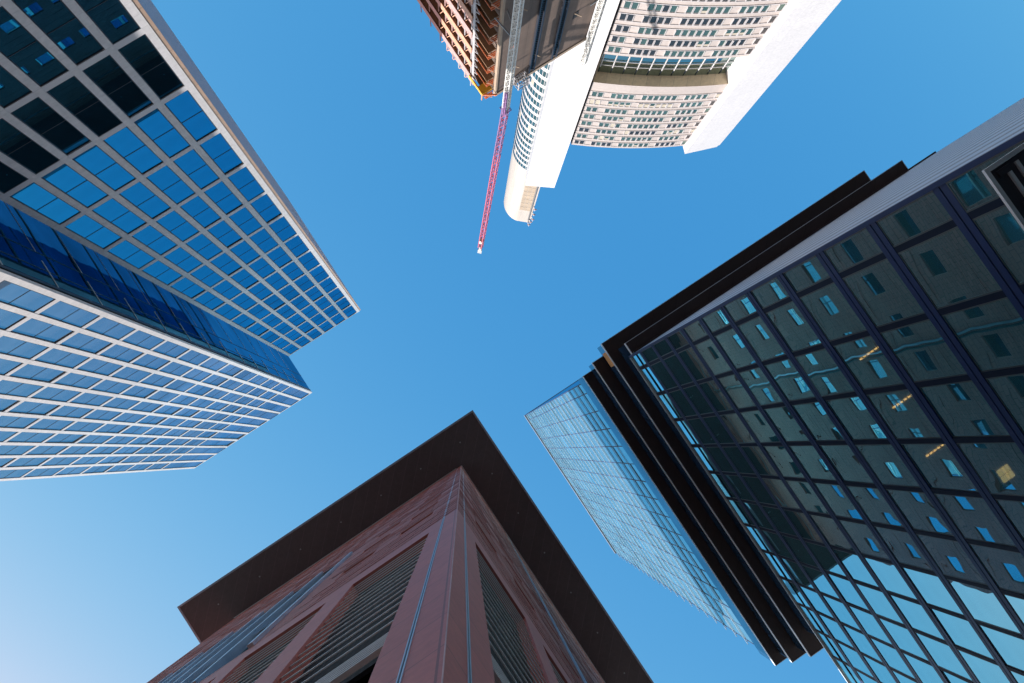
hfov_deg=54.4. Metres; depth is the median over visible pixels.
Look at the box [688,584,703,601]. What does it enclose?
upper window
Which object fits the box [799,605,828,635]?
window
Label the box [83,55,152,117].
window
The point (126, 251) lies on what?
window
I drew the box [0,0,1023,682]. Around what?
sky
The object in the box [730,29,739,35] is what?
window
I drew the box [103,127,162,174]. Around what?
window
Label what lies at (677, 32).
window
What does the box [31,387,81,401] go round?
window
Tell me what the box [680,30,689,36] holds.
window
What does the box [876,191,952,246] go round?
window
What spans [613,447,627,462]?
upper window
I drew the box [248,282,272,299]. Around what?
window
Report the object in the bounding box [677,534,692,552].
upper window
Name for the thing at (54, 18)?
window
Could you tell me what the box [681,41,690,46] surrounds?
window
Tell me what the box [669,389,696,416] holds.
window
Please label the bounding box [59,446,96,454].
window
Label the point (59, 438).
window
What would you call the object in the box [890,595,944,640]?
window
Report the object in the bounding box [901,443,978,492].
window
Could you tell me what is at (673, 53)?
window
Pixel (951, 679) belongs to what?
window
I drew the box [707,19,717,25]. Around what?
window
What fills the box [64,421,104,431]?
window
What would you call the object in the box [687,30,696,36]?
window
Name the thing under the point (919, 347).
window
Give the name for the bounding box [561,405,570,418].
upper window
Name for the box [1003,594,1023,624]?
window
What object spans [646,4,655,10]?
window
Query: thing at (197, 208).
window
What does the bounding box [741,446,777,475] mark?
window
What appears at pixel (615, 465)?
upper window
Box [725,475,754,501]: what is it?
window
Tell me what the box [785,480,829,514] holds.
window
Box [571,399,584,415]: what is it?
upper window
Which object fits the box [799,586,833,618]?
window
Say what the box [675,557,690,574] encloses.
upper window
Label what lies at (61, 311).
window
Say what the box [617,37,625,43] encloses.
window
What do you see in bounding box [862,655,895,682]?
window
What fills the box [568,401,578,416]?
upper window
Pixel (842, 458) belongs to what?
window
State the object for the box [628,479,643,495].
upper window
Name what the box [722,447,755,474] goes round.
window
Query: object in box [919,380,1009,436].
window
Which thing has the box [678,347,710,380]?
window
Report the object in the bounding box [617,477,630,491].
upper window
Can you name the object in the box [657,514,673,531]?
upper window
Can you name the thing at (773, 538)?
window
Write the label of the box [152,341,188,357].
window
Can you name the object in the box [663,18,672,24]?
window
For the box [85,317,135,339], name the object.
window
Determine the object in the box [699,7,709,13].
window
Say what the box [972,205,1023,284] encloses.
window
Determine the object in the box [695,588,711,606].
upper window
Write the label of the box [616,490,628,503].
upper window
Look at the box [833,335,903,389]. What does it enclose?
window
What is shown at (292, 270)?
window
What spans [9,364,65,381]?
window
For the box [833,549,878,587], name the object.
window
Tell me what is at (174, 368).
window
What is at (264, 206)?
window
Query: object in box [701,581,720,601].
upper window
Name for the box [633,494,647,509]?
upper window
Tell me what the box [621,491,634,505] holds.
upper window
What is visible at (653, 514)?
upper window
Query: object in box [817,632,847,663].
window
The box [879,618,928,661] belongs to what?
window
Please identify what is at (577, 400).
upper window
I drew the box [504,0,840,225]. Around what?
white highrise
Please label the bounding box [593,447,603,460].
upper window
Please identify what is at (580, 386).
upper window
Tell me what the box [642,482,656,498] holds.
upper window
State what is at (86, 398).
window
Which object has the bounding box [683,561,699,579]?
upper window
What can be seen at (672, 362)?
window
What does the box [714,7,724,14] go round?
window
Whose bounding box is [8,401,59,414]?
window
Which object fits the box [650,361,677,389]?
window
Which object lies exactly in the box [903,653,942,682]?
window
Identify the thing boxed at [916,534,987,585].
window
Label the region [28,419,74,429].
window
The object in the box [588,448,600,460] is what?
upper window
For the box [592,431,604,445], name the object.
upper window
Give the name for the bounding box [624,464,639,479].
upper window
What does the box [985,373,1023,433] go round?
window
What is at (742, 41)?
window
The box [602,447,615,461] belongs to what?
upper window
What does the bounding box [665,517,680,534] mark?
upper window
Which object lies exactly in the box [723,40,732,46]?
window
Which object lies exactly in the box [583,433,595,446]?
upper window
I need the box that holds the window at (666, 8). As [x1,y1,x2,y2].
[661,5,670,12]
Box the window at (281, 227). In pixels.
[269,216,296,241]
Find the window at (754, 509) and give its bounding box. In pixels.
[743,502,774,530]
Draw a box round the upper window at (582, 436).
[579,433,590,446]
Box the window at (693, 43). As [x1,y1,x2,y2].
[688,41,697,46]
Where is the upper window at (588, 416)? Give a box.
[586,414,599,429]
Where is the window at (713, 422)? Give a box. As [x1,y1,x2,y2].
[703,416,734,443]
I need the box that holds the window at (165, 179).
[146,165,194,203]
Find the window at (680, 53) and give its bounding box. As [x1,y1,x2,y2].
[676,51,684,56]
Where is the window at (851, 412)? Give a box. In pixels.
[825,396,887,439]
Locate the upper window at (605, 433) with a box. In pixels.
[601,430,616,445]
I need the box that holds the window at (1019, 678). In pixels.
[1009,670,1023,682]
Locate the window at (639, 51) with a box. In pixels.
[635,49,642,55]
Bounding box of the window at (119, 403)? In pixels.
[102,397,139,409]
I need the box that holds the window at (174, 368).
[159,362,191,375]
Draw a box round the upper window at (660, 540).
[657,538,671,553]
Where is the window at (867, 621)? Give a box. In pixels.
[849,606,892,645]
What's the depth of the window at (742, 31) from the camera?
206.50 m
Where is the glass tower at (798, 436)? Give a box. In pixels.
[524,98,1023,682]
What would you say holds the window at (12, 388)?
in the office tower at (175, 294)
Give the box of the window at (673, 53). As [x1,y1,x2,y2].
[669,51,677,56]
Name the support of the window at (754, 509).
in the glass tower at (798, 436)
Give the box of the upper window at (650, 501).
[646,497,662,514]
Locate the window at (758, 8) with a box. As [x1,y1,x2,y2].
[752,6,762,12]
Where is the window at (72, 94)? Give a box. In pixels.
[47,76,122,136]
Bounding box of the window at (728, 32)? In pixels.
[723,30,732,36]
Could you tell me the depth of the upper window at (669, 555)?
114.61 m
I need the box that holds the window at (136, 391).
[121,385,156,397]
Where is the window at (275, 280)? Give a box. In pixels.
[265,272,288,290]
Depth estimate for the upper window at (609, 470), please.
119.60 m
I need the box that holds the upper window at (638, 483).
[635,481,651,497]
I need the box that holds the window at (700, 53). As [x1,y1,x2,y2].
[696,51,704,56]
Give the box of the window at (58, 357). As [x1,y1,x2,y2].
[35,348,89,368]
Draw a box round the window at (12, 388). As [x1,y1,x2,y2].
[0,380,43,397]
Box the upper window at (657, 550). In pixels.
[654,547,666,560]
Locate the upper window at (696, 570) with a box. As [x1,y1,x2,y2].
[691,565,708,583]
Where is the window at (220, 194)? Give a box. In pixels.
[204,181,242,214]
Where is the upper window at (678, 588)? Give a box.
[675,585,688,600]
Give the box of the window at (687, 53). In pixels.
[683,51,691,56]
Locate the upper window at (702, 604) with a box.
[698,599,712,615]
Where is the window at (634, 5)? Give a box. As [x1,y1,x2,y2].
[630,2,638,9]
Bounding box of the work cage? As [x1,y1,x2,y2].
[513,71,529,90]
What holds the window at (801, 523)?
in the glass tower at (798, 436)
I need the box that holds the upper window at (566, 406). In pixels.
[564,404,575,417]
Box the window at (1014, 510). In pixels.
[995,499,1023,539]
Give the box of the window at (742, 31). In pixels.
[737,29,746,35]
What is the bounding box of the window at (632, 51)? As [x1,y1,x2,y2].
[628,48,636,54]
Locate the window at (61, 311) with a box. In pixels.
[39,301,99,327]
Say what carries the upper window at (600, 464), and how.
in the glass tower at (798, 436)
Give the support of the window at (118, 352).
in the office tower at (175, 294)
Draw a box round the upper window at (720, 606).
[714,599,732,619]
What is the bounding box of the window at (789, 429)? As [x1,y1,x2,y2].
[764,406,809,441]
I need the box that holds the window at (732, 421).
[720,413,755,443]
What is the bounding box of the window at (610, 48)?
[607,46,614,51]
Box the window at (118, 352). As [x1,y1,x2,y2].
[100,344,142,362]
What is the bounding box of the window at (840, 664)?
[834,658,859,682]
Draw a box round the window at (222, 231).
[207,220,242,247]
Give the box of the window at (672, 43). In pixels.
[668,40,676,45]
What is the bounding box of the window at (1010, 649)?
[978,624,1023,671]
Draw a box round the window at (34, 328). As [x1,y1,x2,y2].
[10,318,73,342]
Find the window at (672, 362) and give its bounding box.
[663,354,692,385]
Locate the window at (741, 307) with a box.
[724,294,756,321]
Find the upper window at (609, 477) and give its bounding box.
[607,476,619,489]
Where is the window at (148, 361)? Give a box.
[132,354,169,369]
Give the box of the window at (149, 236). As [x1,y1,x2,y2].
[131,225,176,254]
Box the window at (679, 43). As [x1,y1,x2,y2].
[675,41,683,46]
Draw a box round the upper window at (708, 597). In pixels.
[705,594,721,612]
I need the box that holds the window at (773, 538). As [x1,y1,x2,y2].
[762,530,793,559]
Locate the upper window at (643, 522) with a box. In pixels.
[641,520,654,535]
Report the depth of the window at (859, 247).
30.65 m
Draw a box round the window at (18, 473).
[0,469,32,478]
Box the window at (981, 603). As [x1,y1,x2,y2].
[947,579,1020,634]
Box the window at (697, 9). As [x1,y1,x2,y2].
[692,7,701,13]
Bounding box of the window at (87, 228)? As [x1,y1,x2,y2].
[64,215,121,248]
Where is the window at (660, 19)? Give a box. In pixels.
[656,17,664,23]
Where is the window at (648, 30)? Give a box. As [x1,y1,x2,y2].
[644,28,652,33]
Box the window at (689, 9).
[685,6,694,13]
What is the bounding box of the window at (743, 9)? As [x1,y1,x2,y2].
[737,6,747,13]
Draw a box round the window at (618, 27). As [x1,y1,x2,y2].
[614,25,622,32]
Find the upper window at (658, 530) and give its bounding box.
[653,525,669,542]
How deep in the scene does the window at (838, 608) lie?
58.50 m
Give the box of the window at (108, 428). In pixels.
[95,424,129,432]
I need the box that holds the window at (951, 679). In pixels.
[942,671,967,682]
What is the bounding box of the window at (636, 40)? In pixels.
[632,38,640,44]
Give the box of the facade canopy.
[982,143,1023,230]
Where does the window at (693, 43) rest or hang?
in the white highrise
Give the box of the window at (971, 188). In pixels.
[946,140,1023,212]
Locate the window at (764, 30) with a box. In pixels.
[759,27,769,33]
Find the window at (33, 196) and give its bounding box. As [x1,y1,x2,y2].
[10,182,80,224]
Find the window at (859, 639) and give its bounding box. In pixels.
[842,625,881,662]
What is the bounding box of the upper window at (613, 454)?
[607,447,621,462]
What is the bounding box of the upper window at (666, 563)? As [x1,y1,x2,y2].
[664,561,676,575]
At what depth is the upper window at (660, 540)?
114.82 m
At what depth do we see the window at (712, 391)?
55.29 m
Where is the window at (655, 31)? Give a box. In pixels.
[651,28,659,34]
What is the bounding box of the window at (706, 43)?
[702,41,710,46]
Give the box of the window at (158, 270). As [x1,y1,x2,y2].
[142,260,182,284]
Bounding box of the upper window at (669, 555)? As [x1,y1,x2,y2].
[667,553,681,568]
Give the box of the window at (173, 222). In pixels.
[156,210,199,241]
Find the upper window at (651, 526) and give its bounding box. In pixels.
[646,522,661,538]
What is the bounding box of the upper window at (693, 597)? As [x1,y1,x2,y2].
[690,594,704,610]
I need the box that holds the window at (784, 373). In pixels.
[764,359,814,400]
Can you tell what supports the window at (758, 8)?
in the white highrise
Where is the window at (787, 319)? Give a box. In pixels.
[765,301,821,352]
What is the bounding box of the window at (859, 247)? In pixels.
[823,228,882,272]
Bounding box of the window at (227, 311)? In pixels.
[214,304,241,319]
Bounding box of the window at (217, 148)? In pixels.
[200,133,242,173]
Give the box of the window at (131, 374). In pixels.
[111,367,151,381]
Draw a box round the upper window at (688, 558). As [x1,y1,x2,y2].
[680,548,696,565]
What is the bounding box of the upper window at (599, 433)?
[596,431,610,445]
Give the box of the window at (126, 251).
[107,240,155,268]
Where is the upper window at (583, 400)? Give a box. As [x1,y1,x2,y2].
[579,395,593,412]
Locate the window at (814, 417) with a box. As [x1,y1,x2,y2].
[792,402,844,440]
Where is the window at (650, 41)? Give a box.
[646,39,654,45]
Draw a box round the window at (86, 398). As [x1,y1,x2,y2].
[69,393,112,405]
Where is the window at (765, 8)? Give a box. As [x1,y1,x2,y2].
[759,5,770,12]
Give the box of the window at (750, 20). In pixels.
[744,18,754,24]
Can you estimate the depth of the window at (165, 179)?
72.97 m
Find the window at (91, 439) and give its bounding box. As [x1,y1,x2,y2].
[78,435,112,443]
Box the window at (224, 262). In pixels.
[210,253,241,275]
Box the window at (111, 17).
[75,0,140,44]
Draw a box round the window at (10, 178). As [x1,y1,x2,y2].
[0,161,27,193]
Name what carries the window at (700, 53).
in the white highrise
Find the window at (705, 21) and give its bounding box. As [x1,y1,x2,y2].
[700,19,709,25]
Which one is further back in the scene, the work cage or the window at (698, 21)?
the window at (698, 21)
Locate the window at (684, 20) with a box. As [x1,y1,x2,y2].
[679,18,688,24]
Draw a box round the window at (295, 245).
[285,235,308,257]
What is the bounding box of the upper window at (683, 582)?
[680,579,694,595]
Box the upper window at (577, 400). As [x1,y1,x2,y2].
[575,398,588,413]
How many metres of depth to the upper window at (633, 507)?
119.07 m
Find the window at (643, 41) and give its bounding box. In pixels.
[639,39,647,44]
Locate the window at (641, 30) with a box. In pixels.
[637,27,645,33]
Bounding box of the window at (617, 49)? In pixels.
[614,47,621,53]
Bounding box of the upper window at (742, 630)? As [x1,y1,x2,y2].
[736,623,752,642]
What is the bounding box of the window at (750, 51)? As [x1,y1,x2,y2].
[745,48,753,53]
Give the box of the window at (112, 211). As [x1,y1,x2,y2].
[92,198,146,233]
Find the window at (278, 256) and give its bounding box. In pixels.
[267,246,291,267]
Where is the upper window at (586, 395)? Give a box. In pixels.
[584,394,597,410]
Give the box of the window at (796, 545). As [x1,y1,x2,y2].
[782,535,817,567]
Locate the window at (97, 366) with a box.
[77,358,122,375]
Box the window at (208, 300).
[195,292,224,309]
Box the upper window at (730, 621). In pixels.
[725,616,744,637]
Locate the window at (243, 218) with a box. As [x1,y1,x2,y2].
[229,207,262,235]
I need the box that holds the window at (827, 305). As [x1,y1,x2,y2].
[800,282,866,341]
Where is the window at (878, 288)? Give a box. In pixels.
[842,258,924,327]
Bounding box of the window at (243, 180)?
[228,167,264,201]
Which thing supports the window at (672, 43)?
in the white highrise
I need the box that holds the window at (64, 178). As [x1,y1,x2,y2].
[41,164,108,207]
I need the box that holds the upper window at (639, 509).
[637,508,651,523]
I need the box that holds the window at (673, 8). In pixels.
[668,5,677,12]
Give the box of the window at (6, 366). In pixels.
[0,358,22,374]
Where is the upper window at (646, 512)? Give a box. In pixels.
[643,510,657,525]
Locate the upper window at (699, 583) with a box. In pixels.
[694,578,710,595]
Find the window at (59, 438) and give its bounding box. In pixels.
[45,434,84,442]
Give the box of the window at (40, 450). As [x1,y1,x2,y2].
[26,446,67,454]
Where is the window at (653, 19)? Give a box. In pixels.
[649,16,657,22]
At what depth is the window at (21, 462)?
102.77 m
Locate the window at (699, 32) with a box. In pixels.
[694,30,703,36]
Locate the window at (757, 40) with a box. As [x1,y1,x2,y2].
[752,38,761,43]
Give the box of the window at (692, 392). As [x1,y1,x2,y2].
[683,385,713,414]
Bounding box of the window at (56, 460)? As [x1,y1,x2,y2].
[41,457,79,465]
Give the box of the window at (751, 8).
[745,6,755,13]
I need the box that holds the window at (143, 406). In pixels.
[130,402,162,411]
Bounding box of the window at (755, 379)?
[739,367,782,405]
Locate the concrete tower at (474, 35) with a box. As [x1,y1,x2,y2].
[417,0,596,100]
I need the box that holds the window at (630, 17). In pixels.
[626,14,634,20]
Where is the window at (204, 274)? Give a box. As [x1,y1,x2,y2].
[190,265,223,287]
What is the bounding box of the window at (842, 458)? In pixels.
[819,445,873,483]
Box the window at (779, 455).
[763,446,804,478]
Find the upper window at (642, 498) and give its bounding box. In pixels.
[639,496,654,511]
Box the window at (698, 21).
[693,19,702,25]
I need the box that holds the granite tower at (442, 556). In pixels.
[147,410,653,682]
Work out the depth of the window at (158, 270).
88.95 m
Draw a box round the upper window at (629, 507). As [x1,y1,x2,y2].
[626,504,638,518]
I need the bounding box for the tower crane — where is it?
[477,0,524,253]
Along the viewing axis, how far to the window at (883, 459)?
38.43 m
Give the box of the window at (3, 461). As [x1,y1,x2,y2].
[0,458,14,466]
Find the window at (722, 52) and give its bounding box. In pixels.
[717,50,726,56]
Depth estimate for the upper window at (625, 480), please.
111.34 m
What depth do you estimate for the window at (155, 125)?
64.87 m
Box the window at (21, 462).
[6,457,50,466]
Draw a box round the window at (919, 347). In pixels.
[880,319,967,382]
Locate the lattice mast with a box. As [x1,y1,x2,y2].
[579,0,606,65]
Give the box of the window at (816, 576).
[802,565,839,599]
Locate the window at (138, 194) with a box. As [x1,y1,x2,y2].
[119,182,170,218]
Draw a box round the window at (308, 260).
[298,251,319,270]
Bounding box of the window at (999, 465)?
[956,442,1023,496]
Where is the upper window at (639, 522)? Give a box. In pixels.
[635,518,647,531]
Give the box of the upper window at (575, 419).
[574,418,585,431]
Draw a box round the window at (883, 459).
[855,444,920,487]
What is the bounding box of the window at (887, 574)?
[864,557,917,600]
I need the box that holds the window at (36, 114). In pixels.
[11,97,90,154]
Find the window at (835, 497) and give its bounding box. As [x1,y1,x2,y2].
[814,483,862,520]
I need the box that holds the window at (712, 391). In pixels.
[699,380,732,411]
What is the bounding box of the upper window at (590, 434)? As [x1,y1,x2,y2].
[587,432,599,446]
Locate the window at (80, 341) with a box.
[59,333,111,353]
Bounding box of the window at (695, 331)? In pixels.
[683,320,707,341]
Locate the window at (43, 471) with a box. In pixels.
[24,467,64,476]
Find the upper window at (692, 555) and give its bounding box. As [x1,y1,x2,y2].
[689,552,704,570]
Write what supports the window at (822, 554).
in the glass tower at (798, 436)
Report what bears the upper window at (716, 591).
in the glass tower at (798, 436)
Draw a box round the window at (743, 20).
[737,18,747,24]
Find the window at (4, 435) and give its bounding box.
[0,431,17,441]
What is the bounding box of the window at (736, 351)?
[714,328,755,368]
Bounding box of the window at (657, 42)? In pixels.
[653,40,661,45]
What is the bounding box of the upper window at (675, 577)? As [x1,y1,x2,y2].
[673,575,686,590]
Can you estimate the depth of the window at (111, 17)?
50.33 m
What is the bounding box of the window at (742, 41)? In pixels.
[737,39,746,45]
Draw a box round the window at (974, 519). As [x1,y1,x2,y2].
[933,493,1016,547]
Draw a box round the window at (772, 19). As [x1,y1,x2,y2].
[767,16,777,23]
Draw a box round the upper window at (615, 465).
[612,463,625,477]
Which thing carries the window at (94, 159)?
in the office tower at (175, 294)
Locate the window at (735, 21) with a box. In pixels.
[730,18,740,25]
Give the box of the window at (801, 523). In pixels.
[784,510,823,543]
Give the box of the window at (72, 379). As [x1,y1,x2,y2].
[54,373,101,388]
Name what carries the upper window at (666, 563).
in the glass tower at (798, 436)
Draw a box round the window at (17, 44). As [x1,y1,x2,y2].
[0,6,68,86]
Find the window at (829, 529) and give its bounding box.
[809,514,853,550]
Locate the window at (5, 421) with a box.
[0,416,39,428]
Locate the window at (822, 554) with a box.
[805,542,845,576]
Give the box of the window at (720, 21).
[715,19,724,24]
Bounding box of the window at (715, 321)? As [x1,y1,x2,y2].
[702,309,729,332]
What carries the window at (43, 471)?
in the office tower at (175, 294)
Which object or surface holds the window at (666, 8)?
in the white highrise
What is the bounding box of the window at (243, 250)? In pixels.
[230,240,259,264]
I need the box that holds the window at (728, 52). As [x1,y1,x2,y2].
[724,50,732,55]
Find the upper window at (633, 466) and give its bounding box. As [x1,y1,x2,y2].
[630,464,644,480]
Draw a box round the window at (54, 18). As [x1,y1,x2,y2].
[12,0,103,64]
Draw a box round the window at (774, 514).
[762,506,797,536]
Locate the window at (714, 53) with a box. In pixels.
[710,51,719,56]
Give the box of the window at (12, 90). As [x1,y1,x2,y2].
[0,65,31,107]
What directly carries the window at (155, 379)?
in the office tower at (175, 294)
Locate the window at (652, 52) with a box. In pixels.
[648,50,656,55]
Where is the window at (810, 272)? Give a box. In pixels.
[783,255,829,292]
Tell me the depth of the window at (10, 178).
58.64 m
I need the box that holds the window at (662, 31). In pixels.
[658,29,666,34]
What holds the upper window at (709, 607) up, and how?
in the glass tower at (798, 436)
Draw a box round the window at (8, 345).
[0,336,48,358]
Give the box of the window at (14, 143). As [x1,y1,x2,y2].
[0,118,59,174]
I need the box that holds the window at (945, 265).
[898,226,1001,309]
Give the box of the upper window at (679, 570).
[677,568,692,585]
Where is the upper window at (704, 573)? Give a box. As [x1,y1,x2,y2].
[701,570,716,588]
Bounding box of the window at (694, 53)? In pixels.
[689,51,698,56]
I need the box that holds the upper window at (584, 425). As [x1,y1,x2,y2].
[578,417,589,431]
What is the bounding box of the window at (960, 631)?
[930,608,994,660]
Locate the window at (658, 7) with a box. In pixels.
[654,4,662,11]
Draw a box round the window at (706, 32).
[701,30,710,36]
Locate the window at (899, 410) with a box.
[866,389,940,438]
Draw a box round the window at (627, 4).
[623,1,631,8]
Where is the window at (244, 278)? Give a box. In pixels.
[230,269,258,288]
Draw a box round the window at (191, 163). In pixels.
[173,149,219,189]
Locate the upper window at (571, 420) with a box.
[570,419,580,432]
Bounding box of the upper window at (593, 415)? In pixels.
[591,413,605,428]
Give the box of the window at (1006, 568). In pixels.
[968,543,1023,594]
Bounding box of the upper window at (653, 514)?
[650,512,665,528]
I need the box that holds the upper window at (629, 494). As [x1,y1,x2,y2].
[627,493,639,507]
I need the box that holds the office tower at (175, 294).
[0,0,360,480]
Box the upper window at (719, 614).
[714,609,733,630]
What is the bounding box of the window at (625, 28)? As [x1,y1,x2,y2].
[621,26,629,32]
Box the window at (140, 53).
[118,34,183,99]
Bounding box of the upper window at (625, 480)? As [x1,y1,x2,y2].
[622,478,636,493]
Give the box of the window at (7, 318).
[0,308,25,329]
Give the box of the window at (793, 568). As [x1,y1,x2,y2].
[781,558,813,588]
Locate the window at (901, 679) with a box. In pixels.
[892,670,915,682]
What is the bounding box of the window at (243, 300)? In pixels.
[231,293,256,309]
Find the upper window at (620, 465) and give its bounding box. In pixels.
[617,463,632,478]
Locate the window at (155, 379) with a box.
[140,374,173,386]
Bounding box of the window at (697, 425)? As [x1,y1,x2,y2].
[687,418,715,444]
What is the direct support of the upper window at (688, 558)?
in the glass tower at (798, 436)
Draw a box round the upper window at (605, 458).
[597,447,610,461]
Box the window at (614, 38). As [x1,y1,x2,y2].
[610,36,618,42]
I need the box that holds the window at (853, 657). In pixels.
[837,642,873,677]
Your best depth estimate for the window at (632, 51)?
216.33 m
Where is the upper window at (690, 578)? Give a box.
[685,573,701,590]
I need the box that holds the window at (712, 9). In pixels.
[707,7,716,13]
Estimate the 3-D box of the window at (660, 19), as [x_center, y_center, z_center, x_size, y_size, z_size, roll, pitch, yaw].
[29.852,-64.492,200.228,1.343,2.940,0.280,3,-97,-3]
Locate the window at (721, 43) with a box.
[717,40,725,46]
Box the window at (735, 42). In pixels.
[730,40,739,46]
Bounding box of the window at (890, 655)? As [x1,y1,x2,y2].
[869,637,915,679]
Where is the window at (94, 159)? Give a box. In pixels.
[72,145,135,190]
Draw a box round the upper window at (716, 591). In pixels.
[712,587,728,606]
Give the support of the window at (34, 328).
in the office tower at (175, 294)
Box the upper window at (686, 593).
[682,589,696,605]
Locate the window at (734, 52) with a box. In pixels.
[730,49,739,55]
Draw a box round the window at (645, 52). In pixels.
[641,50,649,55]
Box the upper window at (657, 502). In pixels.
[653,499,668,516]
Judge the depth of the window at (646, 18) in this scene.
200.24 m
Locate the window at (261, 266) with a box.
[249,258,275,277]
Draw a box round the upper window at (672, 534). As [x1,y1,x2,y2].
[669,531,685,549]
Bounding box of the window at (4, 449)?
[0,445,34,454]
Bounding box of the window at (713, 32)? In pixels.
[708,30,717,36]
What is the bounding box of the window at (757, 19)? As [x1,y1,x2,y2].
[752,17,761,23]
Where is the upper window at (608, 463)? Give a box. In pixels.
[607,462,620,476]
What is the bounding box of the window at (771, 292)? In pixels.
[751,277,789,308]
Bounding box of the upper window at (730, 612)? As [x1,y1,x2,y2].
[724,605,740,624]
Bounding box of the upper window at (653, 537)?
[651,535,664,550]
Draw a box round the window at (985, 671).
[957,649,1009,682]
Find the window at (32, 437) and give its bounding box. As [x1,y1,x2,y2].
[7,432,55,442]
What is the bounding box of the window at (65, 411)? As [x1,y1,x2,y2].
[49,406,93,417]
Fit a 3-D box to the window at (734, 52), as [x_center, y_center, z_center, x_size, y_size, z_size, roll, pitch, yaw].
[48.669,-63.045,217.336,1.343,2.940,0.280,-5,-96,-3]
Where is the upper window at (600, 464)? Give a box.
[598,462,609,474]
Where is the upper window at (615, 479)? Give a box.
[611,476,624,490]
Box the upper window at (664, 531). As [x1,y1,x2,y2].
[661,528,676,544]
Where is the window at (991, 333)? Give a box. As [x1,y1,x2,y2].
[942,297,1023,371]
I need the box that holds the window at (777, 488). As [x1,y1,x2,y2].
[762,478,800,509]
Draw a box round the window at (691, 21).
[686,19,695,25]
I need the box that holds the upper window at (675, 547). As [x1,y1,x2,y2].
[671,544,688,562]
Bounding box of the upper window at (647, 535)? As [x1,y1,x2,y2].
[644,532,657,546]
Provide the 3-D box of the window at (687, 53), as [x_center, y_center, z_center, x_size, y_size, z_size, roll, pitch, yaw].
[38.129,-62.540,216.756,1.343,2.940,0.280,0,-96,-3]
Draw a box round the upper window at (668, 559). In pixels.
[660,550,674,565]
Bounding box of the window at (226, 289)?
[212,280,241,299]
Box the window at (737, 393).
[718,374,755,408]
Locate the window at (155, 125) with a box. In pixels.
[134,108,190,157]
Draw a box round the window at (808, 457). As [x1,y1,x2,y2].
[789,445,835,480]
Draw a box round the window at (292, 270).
[281,262,303,280]
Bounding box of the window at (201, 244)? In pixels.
[186,234,222,259]
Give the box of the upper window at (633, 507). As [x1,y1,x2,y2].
[631,506,644,520]
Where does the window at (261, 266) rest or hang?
in the office tower at (175, 294)
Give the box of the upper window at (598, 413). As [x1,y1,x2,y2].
[596,411,609,428]
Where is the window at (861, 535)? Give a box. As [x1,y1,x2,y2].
[839,520,890,560]
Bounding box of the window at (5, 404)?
[0,398,18,410]
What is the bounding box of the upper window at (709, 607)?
[706,604,722,622]
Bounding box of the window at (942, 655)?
[915,632,972,681]
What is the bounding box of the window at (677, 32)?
[673,30,682,36]
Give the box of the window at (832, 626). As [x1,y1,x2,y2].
[818,614,852,647]
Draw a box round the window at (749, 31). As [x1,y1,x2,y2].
[744,28,753,35]
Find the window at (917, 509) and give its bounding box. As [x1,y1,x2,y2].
[886,489,953,535]
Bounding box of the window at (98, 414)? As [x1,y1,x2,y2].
[83,409,121,420]
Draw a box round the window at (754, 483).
[742,476,776,505]
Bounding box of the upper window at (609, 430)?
[607,429,621,445]
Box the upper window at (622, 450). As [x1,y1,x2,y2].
[618,447,633,463]
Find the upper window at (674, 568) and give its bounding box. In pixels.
[670,564,684,580]
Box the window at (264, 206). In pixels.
[250,194,281,222]
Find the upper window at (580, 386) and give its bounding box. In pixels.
[578,385,585,393]
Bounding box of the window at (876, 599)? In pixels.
[855,583,903,624]
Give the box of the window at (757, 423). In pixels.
[740,410,779,442]
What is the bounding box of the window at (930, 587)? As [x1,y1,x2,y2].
[902,567,963,615]
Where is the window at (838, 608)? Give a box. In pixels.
[822,595,860,630]
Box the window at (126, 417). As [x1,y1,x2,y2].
[113,413,145,422]
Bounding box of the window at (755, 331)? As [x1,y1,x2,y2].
[738,316,785,361]
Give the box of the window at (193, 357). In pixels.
[178,350,209,364]
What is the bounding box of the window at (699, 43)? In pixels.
[695,41,704,46]
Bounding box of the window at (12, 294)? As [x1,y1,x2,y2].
[0,280,54,312]
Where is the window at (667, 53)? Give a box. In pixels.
[663,51,671,56]
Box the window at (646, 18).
[641,16,650,23]
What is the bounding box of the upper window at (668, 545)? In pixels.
[664,541,679,557]
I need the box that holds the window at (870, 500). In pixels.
[846,486,903,527]
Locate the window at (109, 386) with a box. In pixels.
[90,380,131,393]
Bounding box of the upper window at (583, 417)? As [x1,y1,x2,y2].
[581,416,594,430]
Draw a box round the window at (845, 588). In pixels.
[827,574,868,610]
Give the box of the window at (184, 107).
[164,90,216,141]
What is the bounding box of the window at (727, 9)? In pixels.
[721,7,731,13]
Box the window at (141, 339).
[122,330,164,349]
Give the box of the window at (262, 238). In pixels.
[249,228,278,252]
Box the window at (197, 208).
[180,196,220,227]
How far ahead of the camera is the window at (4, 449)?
95.41 m
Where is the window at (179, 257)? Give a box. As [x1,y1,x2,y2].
[164,247,202,272]
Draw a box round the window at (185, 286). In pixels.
[170,277,204,298]
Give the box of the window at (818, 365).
[795,348,854,396]
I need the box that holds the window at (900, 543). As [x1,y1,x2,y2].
[874,526,933,571]
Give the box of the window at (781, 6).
[775,4,786,11]
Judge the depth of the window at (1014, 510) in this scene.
31.37 m
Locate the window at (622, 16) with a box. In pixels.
[618,13,626,20]
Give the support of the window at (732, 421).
in the glass tower at (798, 436)
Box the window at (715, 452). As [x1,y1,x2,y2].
[706,447,735,472]
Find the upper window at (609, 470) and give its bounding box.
[602,462,614,475]
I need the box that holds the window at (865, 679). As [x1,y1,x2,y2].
[855,670,876,682]
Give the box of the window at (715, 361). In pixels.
[694,339,731,375]

